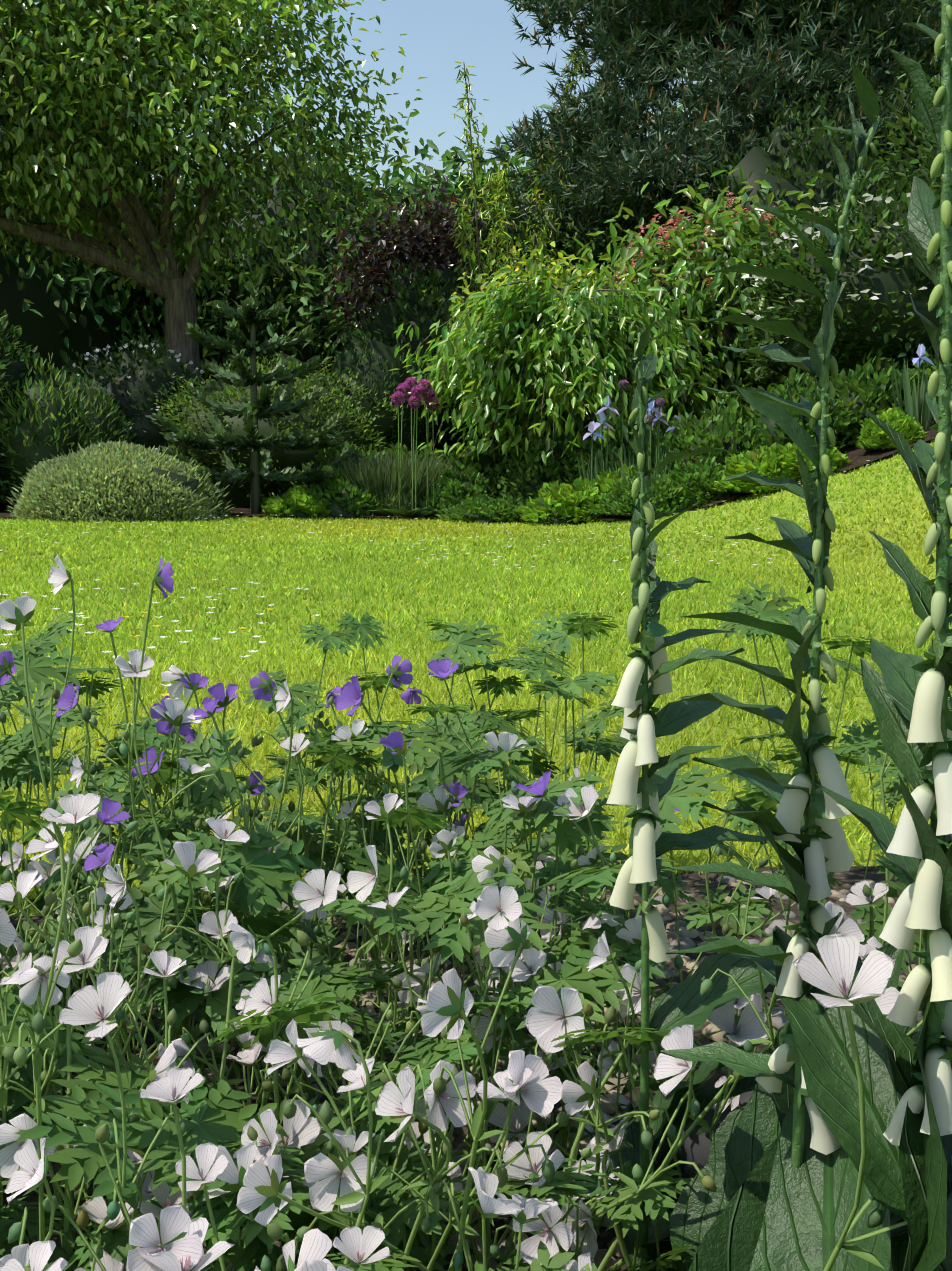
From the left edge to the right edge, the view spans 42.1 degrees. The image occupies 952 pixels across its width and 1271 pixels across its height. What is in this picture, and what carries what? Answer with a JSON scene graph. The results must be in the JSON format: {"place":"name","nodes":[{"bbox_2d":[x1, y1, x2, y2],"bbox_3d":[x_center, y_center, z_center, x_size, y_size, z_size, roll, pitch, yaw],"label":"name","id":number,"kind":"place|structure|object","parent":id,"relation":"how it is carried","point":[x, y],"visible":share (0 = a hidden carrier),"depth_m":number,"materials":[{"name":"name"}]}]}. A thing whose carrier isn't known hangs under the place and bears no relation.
{"place":"outdoors","nodes":[
{"label":"outdoors","id":0,"kind":"place"},
{"bbox_2d":[3,0,754,224],"label":"sky","id":1,"kind":"structure","parent":0,"point":[480,34],"materials":[{"name":"blue"}]},
{"bbox_2d":[0,432,951,915],"bbox_3d":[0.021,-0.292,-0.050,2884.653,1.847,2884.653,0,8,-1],"label":"lawn","id":2,"kind":"structure","parent":0,"point":[768,699],"depth_m":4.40,"materials":[{"name":"green plant"}]},
{"bbox_2d":[0,309,205,511],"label":"shrubs","id":3,"kind":"object","parent":2,"relation":"on","point":[44,415],"visible":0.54,"depth_m":12.71,"materials":[{"name":"green plant"}]},
{"bbox_2d":[6,438,235,522],"bbox_3d":[-3.353,-1.433,11.646,2.091,0.758,1.750,0,8,-1],"label":"hebe shrub","id":4,"kind":"object","parent":2,"relation":"on","point":[119,481],"visible":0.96,"depth_m":11.06,"materials":[{"name":"green plant"}]},
{"bbox_2d":[0,0,427,383],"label":"tree","id":5,"kind":"object","parent":2,"relation":"on","point":[143,58],"visible":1,"depth_m":15.71,"materials":[{"name":"green plant"}]},
{"bbox_2d":[145,281,354,516],"bbox_3d":[-2.134,-2.269,12.190,1.935,2.384,1.840,3,8,24],"label":"monkey puzzle tree","id":6,"kind":"object","parent":2,"relation":"on","point":[256,475],"visible":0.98,"depth_m":12.09,"materials":[{"name":"green plant"}]},
{"bbox_2d":[153,256,524,506],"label":"shrubs","id":7,"kind":"object","parent":2,"relation":"on","point":[361,383],"visible":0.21,"depth_m":14.21,"materials":[{"name":"green plant"}]},
{"bbox_2d":[300,174,525,361],"bbox_3d":[-0.846,-5.086,21.520,4.180,5.656,4.146,-2,8,-15],"label":"shrub","id":8,"kind":"object","parent":2,"relation":"on","point":[414,248],"visible":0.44,"depth_m":20.80,"materials":[{"name":"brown plant"}]},
{"bbox_2d":[0,460,903,697],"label":"lawn daisies","id":9,"kind":"object","parent":2,"relation":"on","point":[177,631],"visible":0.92,"depth_m":5.30,"materials":[{"name":"white plant"}]},
{"bbox_2d":[1,866,924,1270],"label":"soil","id":10,"kind":"structure","parent":2,"relation":"on","point":[845,880],"depth_m":1.40,"materials":[{"name":"brown soil"}]},
{"bbox_2d":[0,554,951,1270],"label":"geranium plants","id":11,"kind":"object","parent":10,"relation":"on","point":[318,1186],"visible":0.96,"depth_m":0.94,"materials":[{"name":"green plant"}]},
{"bbox_2d":[125,871,921,1270],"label":"ground pebbles","id":12,"kind":"object","parent":10,"relation":"on","point":[609,1099],"visible":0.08,"depth_m":1.38,"materials":[{"name":"grey gravel"}]},
{"bbox_2d":[606,0,951,1270],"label":"foxglove plants","id":13,"kind":"object","parent":10,"relation":"on","point":[782,1166],"visible":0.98,"depth_m":0.56,"materials":[{"name":"green plant"}]},
{"bbox_2d":[0,0,951,447],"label":"hedge trees","id":14,"kind":"object","parent":2,"relation":"on","point":[56,316],"visible":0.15,"depth_m":23.71,"materials":[{"name":"green plant"}]},
{"bbox_2d":[0,419,951,521],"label":"mulch border","id":15,"kind":"object","parent":2,"relation":"on","point":[857,457],"visible":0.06,"depth_m":10.31,"materials":[{"name":"brown soil"}]},
{"bbox_2d":[370,377,665,518],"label":"allium flowers","id":16,"kind":"object","parent":15,"relation":"on","point":[421,511],"visible":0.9,"depth_m":12.03,"materials":[{"name":"purple plant"}]},
{"bbox_2d":[449,0,951,256],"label":"pine tree","id":17,"kind":"object","parent":15,"relation":"on","point":[638,45],"visible":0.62,"depth_m":15.93,"materials":[{"name":"green plant"}]},
{"bbox_2d":[577,344,935,482],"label":"iris flowers","id":18,"kind":"object","parent":15,"relation":"on","point":[917,406],"visible":0.4,"depth_m":11.04,"materials":[{"name":"purple plant"}]},
{"bbox_2d":[422,241,607,440],"bbox_3d":[0.615,-2.970,14.713,2.522,3.326,2.551,0,8,-1],"label":"golden shrub","id":19,"kind":"object","parent":2,"relation":"on","point":[558,269],"visible":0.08,"depth_m":14.25,"materials":[{"name":"green plant"}]},
{"bbox_2d":[450,44,629,447],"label":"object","id":20,"kind":"object","parent":2,"relation":"on","point":[495,194],"visible":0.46,"depth_m":16.45,"materials":[{"name":"green plant"}]},
{"bbox_2d":[389,252,752,473],"bbox_3d":[0.972,-2.434,12.311,3.623,2.624,2.773,0,8,-1],"label":"shrub","id":21,"kind":"object","parent":2,"relation":"on","point":[511,348],"visible":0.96,"depth_m":11.85,"materials":[{"name":"green plant"}]},
{"bbox_2d":[260,337,951,523],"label":"border plants","id":22,"kind":"object","parent":2,"relation":"on","point":[528,485],"visible":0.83,"depth_m":11.04,"materials":[{"name":"green plant"}]},
{"bbox_2d":[553,165,822,439],"bbox_3d":[2.643,-3.366,13.922,3.894,3.542,4.102,0,8,-1],"label":"shrub","id":23,"kind":"object","parent":2,"relation":"on","point":[692,283],"visible":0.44,"depth_m":13.02,"materials":[{"name":"green plant"}]},
{"bbox_2d":[691,0,951,392],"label":"shrubs","id":24,"kind":"object","parent":2,"relation":"on","point":[880,271],"visible":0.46,"depth_m":11.35,"materials":[{"name":"green plant"}]}
]}

